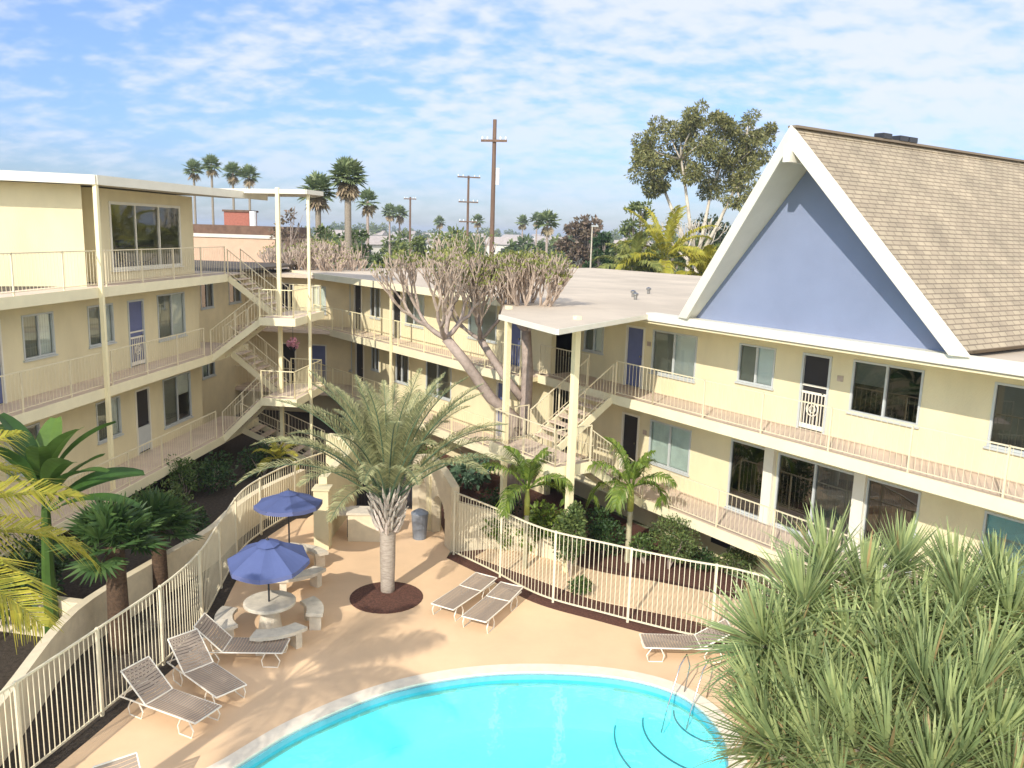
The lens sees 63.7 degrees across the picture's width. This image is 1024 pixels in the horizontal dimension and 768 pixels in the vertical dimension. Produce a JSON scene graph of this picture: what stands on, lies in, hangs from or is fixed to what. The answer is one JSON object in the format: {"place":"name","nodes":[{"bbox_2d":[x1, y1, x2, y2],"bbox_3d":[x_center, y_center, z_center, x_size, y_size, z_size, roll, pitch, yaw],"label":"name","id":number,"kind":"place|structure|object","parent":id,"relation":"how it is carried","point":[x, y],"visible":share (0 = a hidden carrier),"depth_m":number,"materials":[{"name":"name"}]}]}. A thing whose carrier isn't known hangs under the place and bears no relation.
{"place":"outdoors","nodes":[
{"label":"outdoors","id":0,"kind":"place"},
{"bbox_2d":[193,209,312,268],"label":"neighbour building","id":1,"kind":"structure","parent":0,"point":[236,232],"depth_m":61.48,"materials":[{"name":"paint"}]},
{"bbox_2d":[56,508,898,767],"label":"pool deck","id":2,"kind":"structure","parent":0,"point":[348,648],"depth_m":17.93,"materials":[{"name":"concrete"}]},
{"bbox_2d":[92,752,140,767],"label":"sun lounger","id":3,"kind":"object","parent":2,"relation":"on","point":[119,760],"visible":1,"depth_m":12.73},
{"bbox_2d":[119,656,221,738],"bbox_3d":[-6.295,5.743,15.183,1.930,0.842,0.652,7,11,25],"label":"sun lounger","id":4,"kind":"object","parent":2,"relation":"on","point":[167,691],"visible":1,"depth_m":15.22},
{"bbox_2d":[166,628,246,709],"bbox_3d":[-5.999,5.573,16.160,1.930,0.842,0.652,11,14,40],"label":"sun lounger","id":5,"kind":"object","parent":2,"relation":"on","point":[210,662],"visible":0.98,"depth_m":16.30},
{"bbox_2d":[214,606,237,645],"bbox_3d":[-6.322,5.375,18.259,0.494,0.460,1.216,-2,11,-18],"label":"curved bench","id":6,"kind":"object","parent":2,"relation":"on","point":[224,617],"visible":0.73,"depth_m":18.11,"materials":[{"name":"concrete"}]},
{"bbox_2d":[189,613,289,667],"bbox_3d":[-5.684,5.358,17.270,1.930,0.883,0.652,2,10,-1],"label":"sun lounger","id":7,"kind":"object","parent":2,"relation":"on","point":[207,635],"visible":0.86,"depth_m":17.24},
{"bbox_2d":[243,590,295,628],"bbox_3d":[-5.432,5.208,18.524,1.140,0.745,1.140,2,10,0],"label":"picnic table","id":8,"kind":"object","parent":2,"relation":"on","point":[266,610],"visible":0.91,"depth_m":18.35,"materials":[{"name":"concrete"}]},
{"bbox_2d":[227,537,309,601],"bbox_3d":[-5.411,4.419,18.382,1.678,2.150,1.666,5,11,18],"label":"patio umbrella","id":9,"kind":"object","parent":8,"relation":"in","point":[268,561],"visible":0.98,"depth_m":17.88,"materials":[{"name":"fabric"}]},
{"bbox_2d":[249,622,307,655],"bbox_3d":[-5.021,5.512,17.730,1.216,0.460,0.494,-3,12,-26],"label":"curved bench","id":10,"kind":"object","parent":2,"relation":"on","point":[294,631],"visible":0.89,"depth_m":17.66,"materials":[{"name":"concrete"}]},
{"bbox_2d":[287,542,306,552],"bbox_3d":[-5.895,4.661,21.426,1.140,0.745,1.140,2,10,0],"label":"picnic table","id":11,"kind":"object","parent":2,"relation":"on","point":[305,547],"visible":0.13,"depth_m":21.73,"materials":[{"name":"concrete"}]},
{"bbox_2d":[253,488,322,542],"bbox_3d":[-5.745,3.799,21.257,1.600,2.310,1.600,2,10,0],"label":"patio umbrella","id":12,"kind":"object","parent":11,"relation":"in","point":[288,503],"visible":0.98,"depth_m":20.73,"materials":[{"name":"fabric"}]},
{"bbox_2d":[278,566,325,590],"bbox_3d":[-5.313,4.961,20.681,1.351,0.460,0.519,-6,13,-36],"label":"curved bench","id":13,"kind":"object","parent":2,"relation":"on","point":[313,574],"visible":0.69,"depth_m":20.75,"materials":[{"name":"concrete"}]},
{"bbox_2d":[300,596,323,629],"bbox_3d":[-4.572,5.302,18.947,0.455,0.460,0.997,-3,11,-25],"label":"curved bench","id":14,"kind":"object","parent":2,"relation":"on","point":[313,610],"visible":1,"depth_m":18.68,"materials":[{"name":"concrete"}]},
{"bbox_2d":[346,506,379,541],"bbox_3d":[-4.278,4.121,24.266,1.080,0.880,0.680,1,10,-2],"label":"counter","id":15,"kind":"object","parent":2,"relation":"on","point":[361,527],"visible":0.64,"depth_m":23.99,"materials":[{"name":"paint"}]},
{"bbox_2d":[349,582,422,613],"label":"tree ring mulch","id":16,"kind":"object","parent":2,"relation":"on","point":[373,598],"visible":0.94,"depth_m":20.34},
{"bbox_2d":[235,368,515,593],"bbox_3d":[-3.240,2.515,20.231,6.721,5.756,6.492,2,10,0],"label":"date palm","id":17,"kind":"object","parent":16,"relation":"on","point":[391,454],"visible":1,"depth_m":19.86,"materials":[{"name":"green plant"}]},
{"bbox_2d":[411,508,428,539],"bbox_3d":[-2.729,4.135,24.389,0.520,0.900,0.520,2,10,0],"label":"trash bin","id":18,"kind":"object","parent":2,"relation":"on","point":[419,516],"visible":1,"depth_m":24.21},
{"bbox_2d":[431,572,496,620],"bbox_3d":[-1.149,5.204,20.212,0.652,0.396,2.040,7,12,28],"label":"sun lounger","id":19,"kind":"object","parent":2,"relation":"on","point":[441,602],"visible":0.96,"depth_m":20.15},
{"bbox_2d":[206,664,747,767],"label":"pool coping","id":20,"kind":"object","parent":2,"relation":"on","point":[243,754],"visible":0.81,"depth_m":16.45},
{"bbox_2d":[237,673,724,767],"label":"pool basin","id":21,"kind":"object","parent":2,"relation":"in","point":[550,725],"visible":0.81,"depth_m":16.79,"materials":[{"name":"paint"}]},
{"bbox_2d":[238,674,727,767],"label":"pool tile band","id":22,"kind":"object","parent":21,"relation":"attached to","point":[265,755],"visible":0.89,"depth_m":16.59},
{"bbox_2d":[613,718,659,767],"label":"pool steps","id":23,"kind":"structure","parent":21,"relation":"in","point":[634,754],"depth_m":16.28,"materials":[{"name":"paint"}]},
{"bbox_2d":[641,711,719,767],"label":"pool steps","id":24,"kind":"structure","parent":23,"relation":"on","point":[668,743],"depth_m":15.86,"materials":[{"name":"tile"}]},
{"bbox_2d":[672,709,715,758],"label":"pool steps","id":25,"kind":"structure","parent":24,"relation":"on","point":[685,738],"depth_m":15.89,"materials":[{"name":"tile"}]},
{"bbox_2d":[461,582,523,633],"bbox_3d":[-0.440,5.325,19.669,0.652,0.396,2.040,7,11,25],"label":"sun lounger","id":26,"kind":"object","parent":2,"relation":"on","point":[518,591],"visible":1,"depth_m":19.61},
{"bbox_2d":[639,619,729,662],"bbox_3d":[3.791,5.588,18.017,1.938,0.731,0.652,1,10,-2],"label":"sun lounger","id":27,"kind":"object","parent":2,"relation":"on","point":[697,635],"visible":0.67,"depth_m":18.02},
{"bbox_2d":[0,0,1023,237],"label":"sky","id":28,"kind":"structure","parent":0,"point":[410,90],"materials":[{"name":"blue"}]},
{"bbox_2d":[211,224,1019,706],"bbox_3d":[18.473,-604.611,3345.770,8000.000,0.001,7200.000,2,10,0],"label":"ground","id":29,"kind":"structure","parent":0,"point":[565,486],"depth_m":28.19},
{"bbox_2d":[0,427,100,652],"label":"feather palm","id":30,"kind":"object","parent":29,"relation":"on","point":[16,613],"visible":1,"depth_m":9.24,"materials":[{"name":"green plant"}]},
{"bbox_2d":[0,170,324,564],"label":"apartment building","id":31,"kind":"structure","parent":29,"relation":"on","point":[117,301],"depth_m":26.57,"materials":[{"name":"paint"}]},
{"bbox_2d":[21,311,57,362],"bbox_3d":[-12.952,-1.308,22.557,0.139,1.250,1.380,3,10,5],"label":"window","id":32,"kind":"structure","parent":31,"relation":"in","point":[38,336],"depth_m":22.56,"materials":[{"name":"glass"}]},
{"bbox_2d":[87,303,116,348],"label":"window","id":33,"kind":"structure","parent":31,"relation":"in","point":[93,312],"depth_m":25.32,"materials":[{"name":"glass"}]},
{"bbox_2d":[95,395,123,444],"bbox_3d":[-12.737,1.124,26.047,0.139,1.320,1.380,3,10,5],"label":"window","id":34,"kind":"structure","parent":31,"relation":"in","point":[100,406],"depth_m":26.09,"materials":[{"name":"glass"}]},
{"bbox_2d":[127,299,145,367],"bbox_3d":[-12.486,-1.698,27.390,0.111,2.200,0.960,3,10,5],"label":"door","id":35,"kind":"structure","parent":31,"relation":"in","point":[135,308],"depth_m":27.41,"materials":[{"name":"metal"}]},
{"bbox_2d":[135,386,152,454],"bbox_3d":[-12.570,1.241,28.071,0.110,2.230,0.890,3,10,5],"label":"door","id":36,"kind":"structure","parent":31,"relation":"in","point":[142,396],"depth_m":28.05,"materials":[{"name":"metal"}]},
{"bbox_2d":[108,201,183,271],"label":"glass doors","id":37,"kind":"structure","parent":31,"relation":"in","point":[160,266],"depth_m":27.57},
{"bbox_2d":[157,292,187,342],"bbox_3d":[-12.228,-2.429,29.613,0.139,1.650,2.000,3,10,5],"label":"window","id":38,"kind":"structure","parent":31,"relation":"in","point":[172,324],"depth_m":29.63,"materials":[{"name":"glass"}]},
{"bbox_2d":[162,371,193,429],"bbox_3d":[-12.304,0.566,30.324,0.139,1.800,2.100,3,10,5],"label":"window","id":39,"kind":"structure","parent":31,"relation":"in","point":[182,382],"depth_m":30.22,"materials":[{"name":"glass"}]},
{"bbox_2d":[0,409,358,767],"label":"garden bed soil","id":40,"kind":"structure","parent":29,"relation":"on","point":[215,504],"depth_m":18.85,"materials":[{"name":"soil"}]},
{"bbox_2d":[0,547,64,630],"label":"shrub","id":41,"kind":"object","parent":40,"relation":"on","point":[28,555],"visible":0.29,"depth_m":18.02,"materials":[{"name":"green plant"}]},
{"bbox_2d":[0,524,76,591],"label":"shrub","id":42,"kind":"object","parent":40,"relation":"on","point":[59,562],"visible":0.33,"depth_m":19.56,"materials":[{"name":"green plant"}]},
{"bbox_2d":[0,589,81,636],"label":"garden wall","id":43,"kind":"structure","parent":40,"relation":"on","point":[70,604],"depth_m":17.95,"materials":[{"name":"paint"}]},
{"bbox_2d":[0,413,144,633],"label":"banana plant","id":44,"kind":"object","parent":40,"relation":"on","point":[41,459],"visible":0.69,"depth_m":17.30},
{"bbox_2d":[45,492,171,655],"bbox_3d":[-8.288,3.989,17.230,2.119,3.639,2.341,9,13,34],"label":"fan palm","id":45,"kind":"object","parent":40,"relation":"on","point":[114,524],"visible":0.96,"depth_m":16.93,"materials":[{"name":"green plant"}]},
{"bbox_2d":[0,469,305,765],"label":"garden wall","id":46,"kind":"structure","parent":40,"relation":"on","point":[88,614],"depth_m":17.55,"materials":[{"name":"paint"}]},
{"bbox_2d":[109,486,204,603],"bbox_3d":[-8.416,3.860,19.601,2.275,3.028,2.122,-7,14,-40],"label":"fan palm","id":47,"kind":"object","parent":40,"relation":"on","point":[177,519],"visible":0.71,"depth_m":19.56,"materials":[{"name":"green plant"}]},
{"bbox_2d":[0,451,324,767],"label":"pool fence","id":48,"kind":"object","parent":40,"relation":"on","point":[228,519],"visible":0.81,"depth_m":16.70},
{"bbox_2d":[161,454,212,502],"bbox_3d":[-10.863,3.072,27.320,1.696,1.476,1.782,2,10,0],"label":"shrub","id":49,"kind":"object","parent":40,"relation":"on","point":[184,471],"visible":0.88,"depth_m":27.13,"materials":[{"name":"green plant"}]},
{"bbox_2d":[185,450,238,494],"bbox_3d":[-10.122,3.041,28.090,1.820,1.312,2.242,2,10,0],"label":"shrub","id":50,"kind":"object","parent":40,"relation":"on","point":[222,466],"visible":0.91,"depth_m":27.92,"materials":[{"name":"green plant"}]},
{"bbox_2d":[237,436,285,477],"bbox_3d":[-8.936,2.672,29.901,1.831,1.452,1.912,2,10,0],"label":"shrub","id":51,"kind":"object","parent":40,"relation":"on","point":[255,456],"visible":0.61,"depth_m":29.68,"materials":[{"name":"green plant"}]},
{"bbox_2d":[252,439,299,478],"bbox_3d":[-8.353,2.740,29.311,1.706,1.729,1.757,-1,11,-14],"label":"palm sapling","id":52,"kind":"object","parent":40,"relation":"on","point":[278,452],"visible":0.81,"depth_m":29.11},
{"bbox_2d":[182,157,205,223],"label":"skyline palm","id":53,"kind":"object","parent":29,"relation":"on","point":[192,163],"visible":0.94,"depth_m":116.53,"materials":[{"name":"green plant"}]},
{"bbox_2d":[198,153,221,224],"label":"skyline palm","id":54,"kind":"object","parent":29,"relation":"on","point":[209,160],"visible":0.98,"depth_m":114.50,"materials":[{"name":"green plant"}]},
{"bbox_2d":[267,206,313,268],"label":"tree","id":55,"kind":"object","parent":29,"relation":"on","point":[284,237],"visible":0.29,"depth_m":56.53,"materials":[{"name":"grey plant"}]},
{"bbox_2d":[233,267,350,414],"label":"stair tower","id":56,"kind":"structure","parent":29,"relation":"on","point":[333,352],"depth_m":39.85,"materials":[{"name":"paint"}]},
{"bbox_2d":[312,344,326,383],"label":"door","id":57,"kind":"structure","parent":56,"relation":"in","point":[319,351],"depth_m":40.03,"materials":[{"name":"metal"}]},
{"bbox_2d":[257,237,373,271],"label":"coral tree","id":58,"kind":"object","parent":29,"relation":"on","point":[324,255],"visible":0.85,"depth_m":41.92,"materials":[{"name":"grey plant"}]},
{"bbox_2d":[297,170,336,239],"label":"skyline palm","id":59,"kind":"object","parent":29,"relation":"on","point":[314,180],"visible":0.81,"depth_m":62.20,"materials":[{"name":"green plant"}]},
{"bbox_2d":[311,484,332,549],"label":"gate pillar","id":60,"kind":"structure","parent":29,"relation":"on","point":[322,531],"depth_m":23.22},
{"bbox_2d":[318,450,352,536],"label":"garden wall","id":61,"kind":"structure","parent":29,"relation":"on","point":[336,481],"depth_m":24.80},
{"bbox_2d":[326,433,357,505],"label":"garden wall","id":62,"kind":"structure","parent":29,"relation":"on","point":[329,461],"depth_m":26.97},
{"bbox_2d":[356,450,412,507],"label":"entrance gate","id":63,"kind":"structure","parent":62,"relation":"attached to","point":[362,499],"depth_m":26.85,"materials":[{"name":"metal"}]},
{"bbox_2d":[326,155,368,268],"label":"skyline palm","id":64,"kind":"object","parent":29,"relation":"on","point":[348,189],"visible":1,"depth_m":58.08,"materials":[{"name":"green plant"}]},
{"bbox_2d":[334,228,378,268],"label":"tree","id":65,"kind":"object","parent":29,"relation":"on","point":[356,235],"visible":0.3,"depth_m":64.78,"materials":[{"name":"green plant"}]},
{"bbox_2d":[355,188,379,262],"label":"skyline palm","id":66,"kind":"object","parent":29,"relation":"on","point":[369,194],"visible":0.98,"depth_m":87.89,"materials":[{"name":"green plant"}]},
{"bbox_2d":[391,235,434,267],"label":"tree","id":67,"kind":"object","parent":29,"relation":"on","point":[418,242],"visible":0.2,"depth_m":82.47,"materials":[{"name":"green plant"}]},
{"bbox_2d":[412,454,459,552],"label":"arched wall","id":68,"kind":"structure","parent":29,"relation":"on","point":[433,491],"depth_m":24.52,"materials":[{"name":"paint"}]},
{"bbox_2d":[276,268,701,494],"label":"apartment building","id":69,"kind":"structure","parent":29,"relation":"on","point":[392,343],"depth_m":33.74,"materials":[{"name":"paint"}]},
{"bbox_2d":[394,353,408,385],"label":"window","id":70,"kind":"structure","parent":69,"relation":"in","point":[401,361],"depth_m":35.98,"materials":[{"name":"glass"}]},
{"bbox_2d":[404,292,423,328],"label":"window","id":71,"kind":"structure","parent":69,"relation":"in","point":[408,301],"depth_m":34.76,"materials":[{"name":"glass"}]},
{"bbox_2d":[425,361,451,401],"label":"window","id":72,"kind":"structure","parent":69,"relation":"in","point":[433,370],"depth_m":33.65,"materials":[{"name":"glass"}]},
{"bbox_2d":[466,302,496,343],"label":"window","id":73,"kind":"structure","parent":69,"relation":"in","point":[490,317],"depth_m":30.79,"materials":[{"name":"glass"}]},
{"bbox_2d":[481,119,506,255],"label":"utility pole","id":74,"kind":"object","parent":29,"relation":"on","point":[495,174],"visible":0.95,"depth_m":60.16,"materials":[{"name":"brown wood"}]},
{"bbox_2d":[532,209,561,258],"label":"skyline palm","id":75,"kind":"object","parent":29,"relation":"on","point":[547,230],"visible":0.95,"depth_m":117.45,"materials":[{"name":"green plant"}]},
{"bbox_2d":[553,214,603,267],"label":"tree","id":76,"kind":"object","parent":29,"relation":"on","point":[580,246],"visible":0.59,"depth_m":92.81,"materials":[{"name":"brown plant"}]},
{"bbox_2d":[582,231,613,268],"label":"tree","id":77,"kind":"object","parent":29,"relation":"on","point":[601,240],"visible":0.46,"depth_m":86.40,"materials":[{"name":"green plant"}]},
{"bbox_2d":[591,231,674,272],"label":"feather palm","id":78,"kind":"object","parent":29,"relation":"on","point":[626,251],"visible":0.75,"depth_m":55.64,"materials":[{"name":"green plant"}]},
{"bbox_2d":[618,200,657,269],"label":"tree","id":79,"kind":"object","parent":29,"relation":"on","point":[628,229],"visible":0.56,"depth_m":81.86,"materials":[{"name":"green plant"}]},
{"bbox_2d":[611,205,717,273],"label":"feather palm","id":80,"kind":"object","parent":29,"relation":"on","point":[656,231],"visible":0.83,"depth_m":55.22,"materials":[{"name":"green plant"}]},
{"bbox_2d":[453,491,905,754],"bbox_3d":[3.362,4.835,19.045,1.901,1.920,12.996,-8,14,-42],"label":"pool fence","id":81,"kind":"object","parent":29,"relation":"on","point":[716,565],"visible":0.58,"depth_m":19.87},
{"bbox_2d":[668,244,716,275],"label":"feather palm","id":82,"kind":"object","parent":29,"relation":"on","point":[700,263],"visible":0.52,"depth_m":55.85,"materials":[{"name":"yellow plant"}]},
{"bbox_2d":[373,442,1012,767],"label":"garden bed mulch","id":83,"kind":"object","parent":29,"relation":"on","point":[555,496],"visible":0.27,"depth_m":22.29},
{"bbox_2d":[449,452,494,490],"bbox_3d":[-1.444,3.030,29.039,1.658,1.509,2.131,9,13,34],"label":"shrub","id":84,"kind":"object","parent":83,"relation":"on","point":[467,478],"visible":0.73,"depth_m":28.68,"materials":[{"name":"green plant"}]},
{"bbox_2d":[370,230,578,520],"bbox_3d":[-1.265,-0.095,25.066,5.881,9.082,4.297,-7,13,-39],"label":"coral tree","id":85,"kind":"object","parent":83,"relation":"on","point":[514,271],"visible":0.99,"depth_m":24.53,"materials":[{"name":"grey plant"}]},
{"bbox_2d":[457,501,577,565],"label":"garden wall","id":86,"kind":"structure","parent":83,"relation":"on","point":[484,542],"depth_m":23.53,"materials":[{"name":"paint"}]},
{"bbox_2d":[475,446,573,568],"bbox_3d":[0.422,3.431,21.998,2.510,3.536,2.547,8,12,32],"label":"king palm","id":87,"kind":"object","parent":83,"relation":"on","point":[527,472],"visible":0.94,"depth_m":21.88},
{"bbox_2d":[514,499,562,551],"bbox_3d":[0.954,4.082,23.562,1.693,1.555,1.301,6,11,22],"label":"shrub","id":88,"kind":"object","parent":83,"relation":"on","point":[539,519],"visible":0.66,"depth_m":23.33,"materials":[{"name":"green plant"}]},
{"bbox_2d":[583,506,626,556],"bbox_3d":[2.569,4.243,23.303,1.400,1.459,1.463,2,10,0],"label":"shrub","id":89,"kind":"object","parent":83,"relation":"on","point":[593,529],"visible":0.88,"depth_m":23.20,"materials":[{"name":"green plant"}]},
{"bbox_2d":[585,436,677,562],"bbox_3d":[3.182,3.360,22.869,2.619,3.528,2.519,2,10,0],"label":"king palm","id":90,"kind":"object","parent":83,"relation":"on","point":[639,465],"visible":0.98,"depth_m":22.72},
{"bbox_2d":[628,532,657,562],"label":"shrub","id":91,"kind":"object","parent":83,"relation":"on","point":[643,538],"visible":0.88,"depth_m":23.01,"materials":[{"name":"green plant"}]},
{"bbox_2d":[648,513,702,568],"bbox_3d":[4.484,4.298,22.739,1.306,1.634,1.761,-4,12,-30],"label":"shrub","id":92,"kind":"object","parent":83,"relation":"on","point":[669,550],"visible":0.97,"depth_m":22.50,"materials":[{"name":"green plant"}]},
{"bbox_2d":[476,549,932,723],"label":"garden path","id":93,"kind":"structure","parent":83,"relation":"on","point":[517,559],"depth_m":21.30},
{"bbox_2d":[549,500,587,576],"bbox_3d":[1.495,4.067,21.820,1.000,2.230,1.350,2,10,0],"label":"shrub","id":94,"kind":"object","parent":93,"relation":"on","point":[566,522],"visible":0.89,"depth_m":21.62,"materials":[{"name":"green plant"}]},
{"bbox_2d":[713,546,760,578],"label":"shrub","id":95,"kind":"object","parent":83,"relation":"on","point":[739,555],"visible":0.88,"depth_m":22.18,"materials":[{"name":"green plant"}]},
{"bbox_2d":[660,217,728,270],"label":"dry tree","id":96,"kind":"object","parent":29,"relation":"on","point":[692,226],"visible":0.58,"depth_m":64.53,"materials":[{"name":"white plant"}]},
{"bbox_2d":[624,98,779,271],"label":"eucalyptus tree","id":97,"kind":"object","parent":29,"relation":"on","point":[646,154],"visible":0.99,"depth_m":68.81,"materials":[{"name":"green plant"}]},
{"bbox_2d":[489,125,1023,635],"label":"apartment building","id":98,"kind":"structure","parent":29,"relation":"on","point":[841,325],"depth_m":19.73,"materials":[{"name":"paint"}]},
{"bbox_2d":[582,327,603,354],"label":"window","id":99,"kind":"structure","parent":98,"relation":"in","point":[593,338],"depth_m":27.63,"materials":[{"name":"glass"}]},
{"bbox_2d":[619,411,639,470],"bbox_3d":[3.809,1.891,26.563,0.110,1.920,0.800,-5,13,-34],"label":"door","id":100,"kind":"structure","parent":98,"relation":"in","point":[630,422],"depth_m":26.54,"materials":[{"name":"metal"}]},
{"bbox_2d":[623,325,645,388],"bbox_3d":[3.888,-0.866,26.051,0.110,1.930,0.850,-5,13,-34],"label":"door","id":101,"kind":"structure","parent":98,"relation":"in","point":[635,335],"depth_m":26.08,"materials":[{"name":"metal"}]},
{"bbox_2d":[648,419,691,476],"bbox_3d":[4.789,1.919,25.080,0.139,1.400,1.810,-5,13,-34],"label":"window","id":102,"kind":"structure","parent":98,"relation":"in","point":[672,444],"depth_m":25.08,"materials":[{"name":"glass"}]},
{"bbox_2d":[649,329,697,383],"bbox_3d":[4.834,-0.850,24.630,0.139,1.370,1.910,-5,13,-34],"label":"window","id":103,"kind":"structure","parent":98,"relation":"in","point":[673,352],"depth_m":24.63,"materials":[{"name":"glass"}]},
{"bbox_2d":[734,343,775,390],"bbox_3d":[6.556,-0.480,22.124,0.139,1.110,1.290,-5,13,-34],"label":"window","id":104,"kind":"structure","parent":98,"relation":"in","point":[758,362],"depth_m":22.14,"materials":[{"name":"glass"}]},
{"bbox_2d":[796,352,832,433],"bbox_3d":[7.598,0.220,20.701,0.111,1.950,0.840,-5,13,-34],"label":"door","id":105,"kind":"structure","parent":98,"relation":"in","point":[815,377],"depth_m":20.70,"materials":[{"name":"metal"}]},
{"bbox_2d":[846,359,924,428],"bbox_3d":[8.647,0.203,19.110,0.135,1.320,1.830,-5,13,-34],"label":"window","id":106,"kind":"structure","parent":98,"relation":"in","point":[892,392],"depth_m":19.09,"materials":[{"name":"glass"}]},
{"bbox_2d":[974,510,1023,589],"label":"door","id":107,"kind":"structure","parent":98,"relation":"in","point":[1014,528],"depth_m":17.18,"materials":[{"name":"glass"}]},
{"bbox_2d":[983,382,1023,456],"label":"window","id":108,"kind":"structure","parent":98,"relation":"in","point":[1006,424],"depth_m":16.93,"materials":[{"name":"glass"}]},
{"bbox_2d":[682,498,999,764],"bbox_3d":[4.049,4.469,10.606,4.060,5.826,3.157,2,10,0],"label":"yucca tree","id":109,"kind":"object","parent":29,"relation":"on","point":[810,594],"visible":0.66,"depth_m":10.14,"materials":[{"name":"green plant"}]},
{"bbox_2d":[687,612,1023,767],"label":"yucca tree","id":110,"kind":"object","parent":29,"relation":"on","point":[772,735],"visible":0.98,"depth_m":8.79,"materials":[{"name":"green plant"}]},
{"bbox_2d":[824,517,1023,767],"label":"yucca tree","id":111,"kind":"object","parent":29,"relation":"on","point":[999,598],"visible":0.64,"depth_m":9.91,"materials":[{"name":"green plant"}]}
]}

